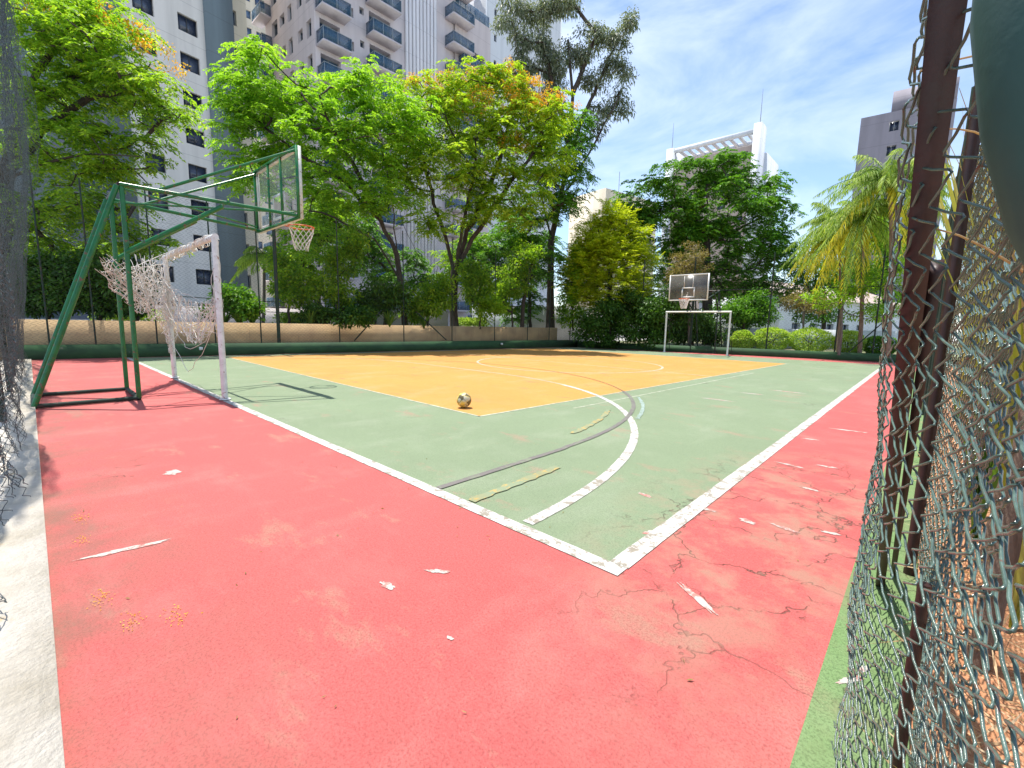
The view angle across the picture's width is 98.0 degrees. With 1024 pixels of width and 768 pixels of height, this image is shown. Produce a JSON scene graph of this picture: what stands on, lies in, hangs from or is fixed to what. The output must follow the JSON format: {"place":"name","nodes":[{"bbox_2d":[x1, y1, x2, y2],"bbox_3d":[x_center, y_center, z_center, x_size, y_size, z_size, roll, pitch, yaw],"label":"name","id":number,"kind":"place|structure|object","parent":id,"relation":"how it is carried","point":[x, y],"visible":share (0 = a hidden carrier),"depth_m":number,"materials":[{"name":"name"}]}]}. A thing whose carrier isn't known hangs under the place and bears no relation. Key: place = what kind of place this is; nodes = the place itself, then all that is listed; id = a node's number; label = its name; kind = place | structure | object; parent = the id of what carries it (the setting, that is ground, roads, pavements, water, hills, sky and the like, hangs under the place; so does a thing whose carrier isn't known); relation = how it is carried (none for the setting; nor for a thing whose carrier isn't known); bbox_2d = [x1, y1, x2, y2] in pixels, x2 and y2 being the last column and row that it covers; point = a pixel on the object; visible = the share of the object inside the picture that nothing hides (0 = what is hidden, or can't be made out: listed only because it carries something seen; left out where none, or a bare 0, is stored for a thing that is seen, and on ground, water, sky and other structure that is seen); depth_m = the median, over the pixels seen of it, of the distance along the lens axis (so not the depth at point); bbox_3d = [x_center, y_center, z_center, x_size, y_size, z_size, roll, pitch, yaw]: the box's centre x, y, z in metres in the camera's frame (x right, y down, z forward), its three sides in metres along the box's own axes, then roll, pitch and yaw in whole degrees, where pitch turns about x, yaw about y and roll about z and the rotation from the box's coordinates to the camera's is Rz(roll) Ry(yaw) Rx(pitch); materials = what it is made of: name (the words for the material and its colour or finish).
{"place":"outdoors","nodes":[
{"label":"outdoors","id":0,"kind":"place"},
{"bbox_2d":[21,318,559,329],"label":"garden ground","id":1,"kind":"structure","parent":0,"point":[89,319],"depth_m":27.09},
{"bbox_2d":[0,247,103,319],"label":"shrub","id":2,"kind":"object","parent":1,"relation":"on","point":[51,295],"visible":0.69,"depth_m":13.42,"materials":[{"name":"green plant"}]},
{"bbox_2d":[48,99,122,318],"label":"apartment block","id":3,"kind":"structure","parent":1,"relation":"on","point":[84,316],"depth_m":30.81,"materials":[{"name":"grey stone"}]},
{"bbox_2d":[53,248,145,319],"bbox_3d":[-13.129,-3.158,14.201,2.694,2.598,2.254,8,10,42],"label":"shrub","id":4,"kind":"object","parent":1,"relation":"on","point":[103,284],"visible":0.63,"depth_m":13.83,"materials":[{"name":"green plant"}]},
{"bbox_2d":[0,0,208,314],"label":"shade tree","id":5,"kind":"object","parent":1,"relation":"on","point":[97,25],"visible":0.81,"depth_m":14.34,"materials":[{"name":"green plant"}]},
{"bbox_2d":[0,0,261,319],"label":"apartment tower","id":6,"kind":"structure","parent":1,"relation":"on","point":[197,33],"depth_m":36.04,"materials":[{"name":"concrete"}]},
{"bbox_2d":[132,0,152,15],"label":"window","id":7,"kind":"structure","parent":6,"relation":"in","point":[146,6],"depth_m":32.98,"materials":[{"name":"glass"}]},
{"bbox_2d":[145,152,165,172],"bbox_3d":[-27.562,-17.043,34.295,0.090,1.250,1.312,6,9,32],"label":"window","id":8,"kind":"structure","parent":6,"relation":"in","point":[162,169],"depth_m":34.48,"materials":[{"name":"glass"}]},
{"bbox_2d":[177,13,196,37],"bbox_3d":[-25.777,-28.352,35.227,0.090,1.250,1.364,6,9,32],"label":"window","id":9,"kind":"structure","parent":6,"relation":"in","point":[185,24],"depth_m":35.26,"materials":[{"name":"glass"}]},
{"bbox_2d":[180,52,199,74],"bbox_3d":[-25.835,-25.597,35.596,0.090,1.250,1.364,6,9,32],"label":"window","id":10,"kind":"structure","parent":6,"relation":"in","point":[194,63],"depth_m":35.65,"materials":[{"name":"glass"}]},
{"bbox_2d":[183,90,201,111],"bbox_3d":[-25.892,-22.842,35.964,0.090,1.250,1.364,6,9,32],"label":"window","id":11,"kind":"structure","parent":6,"relation":"in","point":[194,97],"depth_m":35.98,"materials":[{"name":"glass"}]},
{"bbox_2d":[185,127,203,147],"bbox_3d":[-25.949,-20.087,36.332,0.090,1.250,1.364,6,9,32],"label":"window","id":12,"kind":"structure","parent":6,"relation":"in","point":[196,140],"depth_m":36.36,"materials":[{"name":"glass"}]},
{"bbox_2d":[188,164,206,182],"bbox_3d":[-26.006,-17.332,36.700,0.090,1.250,1.364,6,9,32],"label":"window","id":13,"kind":"structure","parent":6,"relation":"in","point":[194,171],"depth_m":36.67,"materials":[{"name":"glass"}]},
{"bbox_2d":[196,269,212,284],"bbox_3d":[-26.178,-9.067,37.805,0.090,1.250,1.364,6,9,32],"label":"window","id":14,"kind":"structure","parent":6,"relation":"in","point":[203,279],"depth_m":37.78,"materials":[{"name":"glass"}]},
{"bbox_2d":[88,309,173,320],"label":"clipped hedge","id":15,"kind":"object","parent":1,"relation":"on","point":[117,319],"visible":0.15,"depth_m":16.61,"materials":[{"name":"green plant"}]},
{"bbox_2d":[112,253,162,320],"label":"shrub","id":16,"kind":"object","parent":1,"relation":"on","point":[138,316],"visible":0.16,"depth_m":14.92,"materials":[{"name":"green plant"}]},
{"bbox_2d":[206,281,268,322],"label":"shrub","id":17,"kind":"object","parent":1,"relation":"on","point":[248,309],"visible":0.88,"depth_m":15.31,"materials":[{"name":"green plant"}]},
{"bbox_2d":[229,245,290,322],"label":"palm tree","id":18,"kind":"object","parent":1,"relation":"on","point":[248,259],"visible":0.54,"depth_m":19.01,"materials":[{"name":"green plant"}]},
{"bbox_2d":[258,246,319,322],"bbox_3d":[-8.719,-3.821,17.619,2.517,3.172,2.064,8,10,42],"label":"shrub","id":19,"kind":"object","parent":1,"relation":"on","point":[287,267],"visible":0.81,"depth_m":17.29,"materials":[{"name":"green plant"}]},
{"bbox_2d":[269,312,313,323],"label":"clipped hedge","id":20,"kind":"object","parent":1,"relation":"on","point":[284,318],"visible":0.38,"depth_m":18.62,"materials":[{"name":"green plant"}]},
{"bbox_2d":[145,306,447,325],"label":"garden wall","id":21,"kind":"structure","parent":1,"relation":"on","point":[443,321],"depth_m":24.94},
{"bbox_2d":[195,34,446,324],"bbox_3d":[-8.219,-8.374,19.186,10.438,11.796,5.563,3,8,11],"label":"shade tree","id":22,"kind":"object","parent":1,"relation":"on","point":[244,107],"visible":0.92,"depth_m":18.43,"materials":[{"name":"green plant"}]},
{"bbox_2d":[287,193,359,303],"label":"background tree","id":23,"kind":"object","parent":1,"relation":"on","point":[320,243],"visible":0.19,"depth_m":23.21,"materials":[{"name":"green plant"}]},
{"bbox_2d":[294,302,377,329],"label":"shrub","id":24,"kind":"object","parent":1,"relation":"on","point":[355,315],"visible":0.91,"depth_m":17.25,"materials":[{"name":"green plant"}]},
{"bbox_2d":[303,219,371,311],"bbox_3d":[-7.106,-4.510,18.153,2.809,4.404,2.116,0,8,-6],"label":"shrub","id":25,"kind":"object","parent":1,"relation":"on","point":[332,293],"visible":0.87,"depth_m":17.97,"materials":[{"name":"green plant"}]},
{"bbox_2d":[251,0,474,325],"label":"apartment tower","id":26,"kind":"structure","parent":1,"relation":"on","point":[394,36],"depth_m":44.23,"materials":[{"name":"grey concrete"}]},
{"bbox_2d":[328,211,435,324],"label":"background tree","id":27,"kind":"object","parent":1,"relation":"on","point":[412,284],"visible":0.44,"depth_m":24.55,"materials":[{"name":"green plant"}]},
{"bbox_2d":[350,275,413,324],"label":"shrub","id":28,"kind":"object","parent":1,"relation":"on","point":[393,293],"visible":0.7,"depth_m":18.83,"materials":[{"name":"green plant"}]},
{"bbox_2d":[398,273,458,325],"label":"shrub","id":29,"kind":"object","parent":1,"relation":"on","point":[437,308],"visible":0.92,"depth_m":20.20,"materials":[{"name":"green plant"}]},
{"bbox_2d":[458,317,490,326],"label":"clipped hedge","id":30,"kind":"object","parent":1,"relation":"on","point":[471,321],"visible":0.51,"depth_m":23.62,"materials":[{"name":"green plant"}]},
{"bbox_2d":[372,55,583,325],"bbox_3d":[-1.803,-8.836,21.101,10.050,12.516,5.377,1,8,-2],"label":"shade tree","id":31,"kind":"object","parent":1,"relation":"on","point":[490,126],"visible":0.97,"depth_m":20.45,"materials":[{"name":"green plant"}]},
{"bbox_2d":[424,220,535,319],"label":"background tree","id":32,"kind":"object","parent":1,"relation":"on","point":[482,246],"visible":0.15,"depth_m":26.74,"materials":[{"name":"green plant"}]},
{"bbox_2d":[453,256,510,328],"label":"shrub","id":33,"kind":"object","parent":1,"relation":"on","point":[474,300],"visible":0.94,"depth_m":21.69,"materials":[{"name":"green plant"}]},
{"bbox_2d":[486,238,544,326],"bbox_3d":[0.037,-5.369,23.736,3.024,4.926,2.653,-3,9,-28],"label":"shrub","id":34,"kind":"object","parent":1,"relation":"on","point":[508,289],"visible":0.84,"depth_m":23.31,"materials":[{"name":"green plant"}]},
{"bbox_2d":[444,108,600,326],"bbox_3d":[0.629,-9.332,25.347,8.711,12.397,4.794,1,8,-2],"label":"shade tree","id":35,"kind":"object","parent":1,"relation":"on","point":[564,202],"visible":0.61,"depth_m":24.89,"materials":[{"name":"green plant"}]},
{"bbox_2d":[487,221,567,326],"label":"background tree","id":36,"kind":"object","parent":1,"relation":"on","point":[517,308],"visible":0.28,"depth_m":28.36,"materials":[{"name":"green plant"}]},
{"bbox_2d":[472,305,589,340],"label":"garden wall","id":37,"kind":"structure","parent":1,"relation":"on","point":[539,324],"depth_m":30.71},
{"bbox_2d":[489,0,640,327],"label":"gum tree","id":38,"kind":"object","parent":1,"relation":"on","point":[542,13],"visible":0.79,"depth_m":26.84,"materials":[{"name":"green plant"}]},
{"bbox_2d":[553,240,589,330],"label":"shrub","id":39,"kind":"object","parent":1,"relation":"on","point":[568,317],"visible":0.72,"depth_m":25.28,"materials":[{"name":"green plant"}]},
{"bbox_2d":[31,347,915,767],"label":"court floor","id":40,"kind":"structure","parent":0,"point":[549,657],"depth_m":1.92,"materials":[{"name":"paint"}]},
{"bbox_2d":[71,512,202,630],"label":"fallen petals","id":41,"kind":"object","parent":40,"relation":"on","point":[115,593],"visible":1,"depth_m":1.87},
{"bbox_2d":[95,233,230,399],"bbox_3d":[-5.891,-1.106,7.300,3.560,2.431,1.340,8,10,42],"label":"goal","id":42,"kind":"object","parent":40,"relation":"on","point":[167,312],"visible":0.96,"depth_m":7.58,"materials":[{"name":"white paint"}]},
{"bbox_2d":[30,145,314,408],"bbox_3d":[-5.272,-1.935,7.368,2.050,4.093,4.023,8,10,42],"label":"basketball stand","id":43,"kind":"object","parent":40,"relation":"on","point":[105,211],"visible":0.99,"depth_m":6.79,"materials":[{"name":"green metal"}]},
{"bbox_2d":[17,340,577,359],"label":"kerb wall","id":44,"kind":"structure","parent":40,"relation":"on","point":[68,351],"depth_m":15.85,"materials":[{"name":"green paint"}]},
{"bbox_2d":[14,171,572,343],"bbox_3d":[-4.684,-4.100,18.773,22.011,4.600,0.108,-5,10,-40],"label":"wire fence","id":45,"kind":"object","parent":44,"relation":"on","point":[276,277],"visible":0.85,"depth_m":15.63,"materials":[{"name":"metal"}]},
{"bbox_2d":[127,358,626,575],"bbox_3d":[-5.472,0.076,7.756,16.448,0.001,0.103,8,10,42],"label":"court goal line","id":46,"kind":"object","parent":40,"relation":"on","point":[593,559],"visible":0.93,"depth_m":3.08,"materials":[{"name":"white paint"}]},
{"bbox_2d":[73,390,876,683],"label":"scraped paint marks","id":47,"kind":"object","parent":40,"relation":"on","point":[700,600],"visible":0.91,"depth_m":2.32},
{"bbox_2d":[668,273,721,353],"bbox_3d":[8.894,-3.263,21.280,1.780,3.624,4.023,8,10,42],"label":"basketball stand","id":48,"kind":"object","parent":40,"relation":"on","point":[687,288],"visible":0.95,"depth_m":20.24,"materials":[{"name":"white metal"}]},
{"bbox_2d":[663,311,732,355],"bbox_3d":[9.008,-2.498,21.554,3.160,2.029,0.702,8,10,42],"label":"goal","id":49,"kind":"object","parent":40,"relation":"on","point":[730,314],"visible":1,"depth_m":21.00,"materials":[{"name":"white paint"}]},
{"bbox_2d":[577,341,951,363],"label":"kerb wall","id":50,"kind":"structure","parent":40,"relation":"on","point":[870,357],"depth_m":20.70,"materials":[{"name":"green paint"}]},
{"bbox_2d":[581,245,939,353],"bbox_3d":[10.217,-3.995,21.584,15.258,4.400,0.059,6,9,34],"label":"wire fence","id":51,"kind":"object","parent":50,"relation":"on","point":[836,327],"visible":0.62,"depth_m":20.16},
{"bbox_2d":[790,371,923,767],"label":"green border strip","id":52,"kind":"object","parent":40,"relation":"on","point":[813,749],"depth_m":1.58,"materials":[{"name":"paint"}]},
{"bbox_2d":[830,0,1023,767],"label":"wire fence","id":53,"kind":"object","parent":40,"relation":"on","point":[930,309],"visible":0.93,"depth_m":0.78,"materials":[{"name":"metal"}]},
{"bbox_2d":[936,228,1022,272],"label":"dry twig","id":54,"kind":"object","parent":53,"relation":"attached to","point":[990,251],"visible":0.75,"depth_m":0.74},
{"bbox_2d":[969,0,1023,265],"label":"gate post","id":55,"kind":"object","parent":53,"relation":"attached to","point":[996,28],"visible":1,"depth_m":0.27,"materials":[{"name":"metal"}]},
{"bbox_2d":[132,347,879,564],"bbox_3d":[1.293,-0.743,14.958,16.300,0.001,19.830,8,10,42],"label":"court green surface","id":56,"kind":"object","parent":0,"point":[693,443],"visible":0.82,"depth_m":5.09,"materials":[{"name":"paint"}]},
{"bbox_2d":[468,466,559,501],"bbox_3d":[0.058,0.760,3.462,0.103,0.001,1.042,8,10,40],"label":"old yellow line","id":57,"kind":"object","parent":56,"relation":"on","point":[503,487],"visible":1,"depth_m":3.40,"materials":[{"name":"paint"}]},
{"bbox_2d":[436,391,635,488],"bbox_3d":[1.066,0.478,5.740,0.687,0.001,5.859,5,9,27],"label":"three point line","id":58,"kind":"object","parent":56,"relation":"on","point":[632,409],"visible":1,"depth_m":4.24,"materials":[{"name":"grey paint"}]},
{"bbox_2d":[523,385,637,524],"bbox_3d":[1.077,0.456,5.922,1.076,0.001,6.648,2,8,8],"label":"penalty area line","id":59,"kind":"object","parent":56,"relation":"on","point":[615,466],"visible":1,"depth_m":3.61,"materials":[{"name":"white paint"}]},
{"bbox_2d":[479,364,782,416],"bbox_3d":[4.828,-0.158,11.110,14.871,0.001,0.057,-6,11,-45],"label":"volleyball court edge line","id":60,"kind":"object","parent":56,"relation":"on","point":[602,395],"visible":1,"depth_m":7.64,"materials":[{"name":"paint"}]},
{"bbox_2d":[611,365,886,567],"bbox_3d":[7.271,0.110,9.483,0.113,0.001,19.750,8,10,42],"label":"court sideline","id":61,"kind":"object","parent":56,"relation":"on","point":[632,554],"visible":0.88,"depth_m":3.21,"materials":[{"name":"white paint"}]},
{"bbox_2d":[230,348,783,415],"bbox_3d":[0.397,-0.792,15.178,12.680,0.001,14.860,8,10,42],"label":"sports court","id":62,"kind":"object","parent":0,"point":[487,391],"visible":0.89,"depth_m":11.36,"materials":[{"name":"paint"}]},
{"bbox_2d":[228,357,477,415],"bbox_3d":[-4.780,-0.217,10.060,12.103,0.001,0.054,8,11,43],"label":"volleyball court end line","id":63,"kind":"object","parent":62,"relation":"on","point":[368,390],"visible":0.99,"depth_m":7.76,"materials":[{"name":"paint"}]},
{"bbox_2d":[456,393,470,406],"bbox_3d":[-0.699,0.233,6.472,0.216,0.216,0.216,8,10,42],"label":"ball","id":64,"kind":"object","parent":62,"relation":"on","point":[463,400],"visible":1,"depth_m":6.39,"materials":[{"name":"white leather"}]},
{"bbox_2d":[554,0,980,333],"label":"sky","id":65,"kind":"structure","parent":0,"point":[705,68],"materials":[{"name":"blue"}]},
{"bbox_2d":[590,334,958,361],"bbox_3d":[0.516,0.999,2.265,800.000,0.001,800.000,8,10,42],"label":"terrain","id":66,"kind":"structure","parent":0,"point":[620,339],"depth_m":48.90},
{"bbox_2d":[0,359,64,767],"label":"white kerb","id":67,"kind":"structure","parent":66,"relation":"on","point":[31,735],"depth_m":1.76,"materials":[{"name":"concrete"}]},
{"bbox_2d":[0,0,39,602],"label":"wire fence","id":68,"kind":"object","parent":67,"relation":"on","point":[11,356],"visible":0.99,"depth_m":4.92,"materials":[{"name":"metal"}]},
{"bbox_2d":[246,0,274,306],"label":"apartment tower","id":69,"kind":"structure","parent":66,"relation":"on","point":[250,6],"depth_m":83.84,"materials":[{"name":"grey concrete"}]},
{"bbox_2d":[0,319,556,360],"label":"retaining wall","id":70,"kind":"structure","parent":66,"relation":"on","point":[392,333],"depth_m":16.07,"materials":[{"name":"concrete"}]},
{"bbox_2d":[454,0,561,317],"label":"apartment tower","id":71,"kind":"structure","parent":66,"relation":"on","point":[494,49],"depth_m":55.14,"materials":[{"name":"grey concrete"}]},
{"bbox_2d":[566,172,655,331],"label":"apartment block","id":72,"kind":"structure","parent":66,"relation":"on","point":[602,194],"depth_m":72.99,"materials":[{"name":"white concrete"}]},
{"bbox_2d":[568,287,654,348],"bbox_3d":[5.470,-3.611,24.550,4.729,3.572,3.283,2,8,9],"label":"shrub","id":73,"kind":"object","parent":66,"relation":"on","point":[623,326],"visible":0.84,"depth_m":23.97,"materials":[{"name":"green plant"}]},
{"bbox_2d":[630,283,697,350],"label":"shrub","id":74,"kind":"object","parent":66,"relation":"on","point":[661,304],"visible":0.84,"depth_m":23.19,"materials":[{"name":"green plant"}]},
{"bbox_2d":[664,308,731,346],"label":"shrub","id":75,"kind":"object","parent":66,"relation":"on","point":[706,329],"visible":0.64,"depth_m":23.92,"materials":[{"name":"green plant"}]},
{"bbox_2d":[658,94,778,323],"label":"apartment block","id":76,"kind":"structure","parent":66,"relation":"on","point":[756,135],"depth_m":89.96,"materials":[{"name":"white concrete"}]},
{"bbox_2d":[847,77,959,302],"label":"apartment block","id":77,"kind":"structure","parent":66,"relation":"on","point":[880,139],"depth_m":58.30,"materials":[{"name":"grey concrete"}]},
{"bbox_2d":[620,340,960,359],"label":"lawn","id":78,"kind":"structure","parent":0,"point":[826,350],"depth_m":25.87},
{"bbox_2d":[548,198,672,328],"bbox_3d":[5.662,-6.569,25.584,5.998,8.168,5.655,8,10,42],"label":"feathery tree","id":79,"kind":"object","parent":78,"relation":"on","point":[603,248],"visible":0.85,"depth_m":24.81,"materials":[{"name":"green plant"}]},
{"bbox_2d":[663,240,715,345],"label":"dry crowned tree","id":80,"kind":"object","parent":78,"relation":"on","point":[688,265],"visible":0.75,"depth_m":23.28,"materials":[{"name":"brown plant"}]},
{"bbox_2d":[609,146,808,344],"bbox_3d":[11.937,-8.421,28.127,12.383,11.829,6.944,2,8,5],"label":"shade tree","id":81,"kind":"object","parent":78,"relation":"on","point":[691,225],"visible":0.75,"depth_m":26.72,"materials":[{"name":"green plant"}]},
{"bbox_2d":[729,330,756,347],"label":"round bush","id":82,"kind":"object","parent":78,"relation":"on","point":[738,335],"visible":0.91,"depth_m":22.33,"materials":[{"name":"green plant"}]},
{"bbox_2d":[708,287,782,336],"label":"shrub","id":83,"kind":"object","parent":78,"relation":"on","point":[762,305],"visible":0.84,"depth_m":23.69,"materials":[{"name":"green plant"}]},
{"bbox_2d":[754,327,791,349],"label":"round bush","id":84,"kind":"object","parent":78,"relation":"on","point":[763,334],"visible":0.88,"depth_m":21.72,"materials":[{"name":"green plant"}]},
{"bbox_2d":[699,277,900,332],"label":"house","id":85,"kind":"structure","parent":78,"relation":"on","point":[788,323],"depth_m":43.21,"materials":[{"name":"white concrete"}]},
{"bbox_2d":[776,286,837,348],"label":"young tree","id":86,"kind":"object","parent":78,"relation":"on","point":[798,305],"visible":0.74,"depth_m":23.93,"materials":[{"name":"green plant"}]},
{"bbox_2d":[723,328,897,347],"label":"garden wall","id":87,"kind":"structure","parent":78,"relation":"on","point":[865,333],"depth_m":25.83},
{"bbox_2d":[787,326,834,350],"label":"round bush","id":88,"kind":"object","parent":78,"relation":"on","point":[822,335],"visible":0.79,"depth_m":21.19,"materials":[{"name":"green plant"}]},
{"bbox_2d":[777,242,876,347],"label":"background tree","id":89,"kind":"object","parent":78,"relation":"on","point":[823,315],"visible":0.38,"depth_m":25.85,"materials":[{"name":"green plant"}]},
{"bbox_2d":[782,202,888,351],"bbox_3d":[14.798,-4.936,20.854,3.310,6.879,4.472,0,8,-6],"label":"palm tree","id":90,"kind":"object","parent":78,"relation":"on","point":[815,225],"visible":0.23,"depth_m":20.50,"materials":[{"name":"green plant"}]},
{"bbox_2d":[795,265,902,354],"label":"young tree","id":91,"kind":"object","parent":78,"relation":"on","point":[850,294],"visible":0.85,"depth_m":18.71,"materials":[{"name":"green plant"}]},
{"bbox_2d":[831,330,866,352],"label":"round bush","id":92,"kind":"object","parent":78,"relation":"on","point":[845,347],"visible":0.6,"depth_m":20.70,"materials":[{"name":"green plant"}]},
{"bbox_2d":[775,197,939,352],"bbox_3d":[14.879,-4.727,19.565,5.479,6.813,4.460,1,8,0],"label":"palm tree","id":93,"kind":"object","parent":78,"relation":"on","point":[851,233],"visible":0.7,"depth_m":18.77,"materials":[{"name":"green plant"}]},
{"bbox_2d":[844,216,905,344],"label":"background tree","id":94,"kind":"object","parent":78,"relation":"on","point":[898,293],"visible":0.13,"depth_m":24.83,"materials":[{"name":"green plant"}]},
{"bbox_2d":[799,148,954,357],"bbox_3d":[14.966,-5.065,17.970,5.790,7.910,5.957,8,10,42],"label":"palm tree","id":95,"kind":"object","parent":78,"relation":"on","point":[877,182],"visible":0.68,"depth_m":17.27,"materials":[{"name":"green plant"}]},
{"bbox_2d":[864,335,897,353],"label":"round bush","id":96,"kind":"object","parent":78,"relation":"on","point":[878,341],"visible":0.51,"depth_m":20.45,"materials":[{"name":"green plant"}]},
{"bbox_2d":[908,362,1023,767],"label":"planting soil","id":97,"kind":"structure","parent":0,"point":[992,735],"depth_m":1.57,"materials":[{"name":"soil"}]},
{"bbox_2d":[858,422,1023,767],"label":"dry straw","id":98,"kind":"object","parent":97,"relation":"on","point":[994,727],"visible":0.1,"depth_m":1.37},
{"bbox_2d":[914,143,1000,401],"bbox_3d":[3.724,-0.717,3.415,1.245,3.050,1.067,4,8,19],"label":"blade plant","id":99,"kind":"object","parent":97,"relation":"on","point":[944,215],"visible":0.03,"depth_m":3.44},
{"bbox_2d":[948,341,1004,537],"bbox_3d":[2.684,0.274,2.495,0.365,1.281,0.434,-3,9,-30],"label":"blade plant","id":100,"kind":"object","parent":97,"relation":"on","point":[995,483],"visible":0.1,"depth_m":2.53,"materials":[{"name":"green plant"}]},
{"bbox_2d":[934,178,1023,628],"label":"blade plant","id":101,"kind":"object","parent":97,"relation":"on","point":[1018,576],"visible":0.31,"depth_m":1.77,"materials":[{"name":"plant"}]},
{"bbox_2d":[961,111,999,455],"bbox_3d":[4.430,-1.013,4.141,0.681,3.468,0.527,4,8,18],"label":"blade plant","id":102,"kind":"object","parent":97,"relation":"on","point":[972,409],"visible":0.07,"depth_m":4.19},
{"bbox_2d":[948,88,1023,333],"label":"blade plant","id":103,"kind":"object","parent":97,"relation":"on","point":[1013,256],"visible":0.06,"depth_m":2.54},
{"bbox_2d":[978,479,1001,570],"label":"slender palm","id":104,"kind":"object","parent":97,"relation":"on","point":[997,495],"visible":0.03,"depth_m":2.21,"materials":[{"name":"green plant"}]},
{"bbox_2d":[967,380,1023,670],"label":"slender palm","id":105,"kind":"object","parent":97,"relation":"on","point":[1015,540],"visible":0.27,"depth_m":1.58,"materials":[{"name":"brown plant"}]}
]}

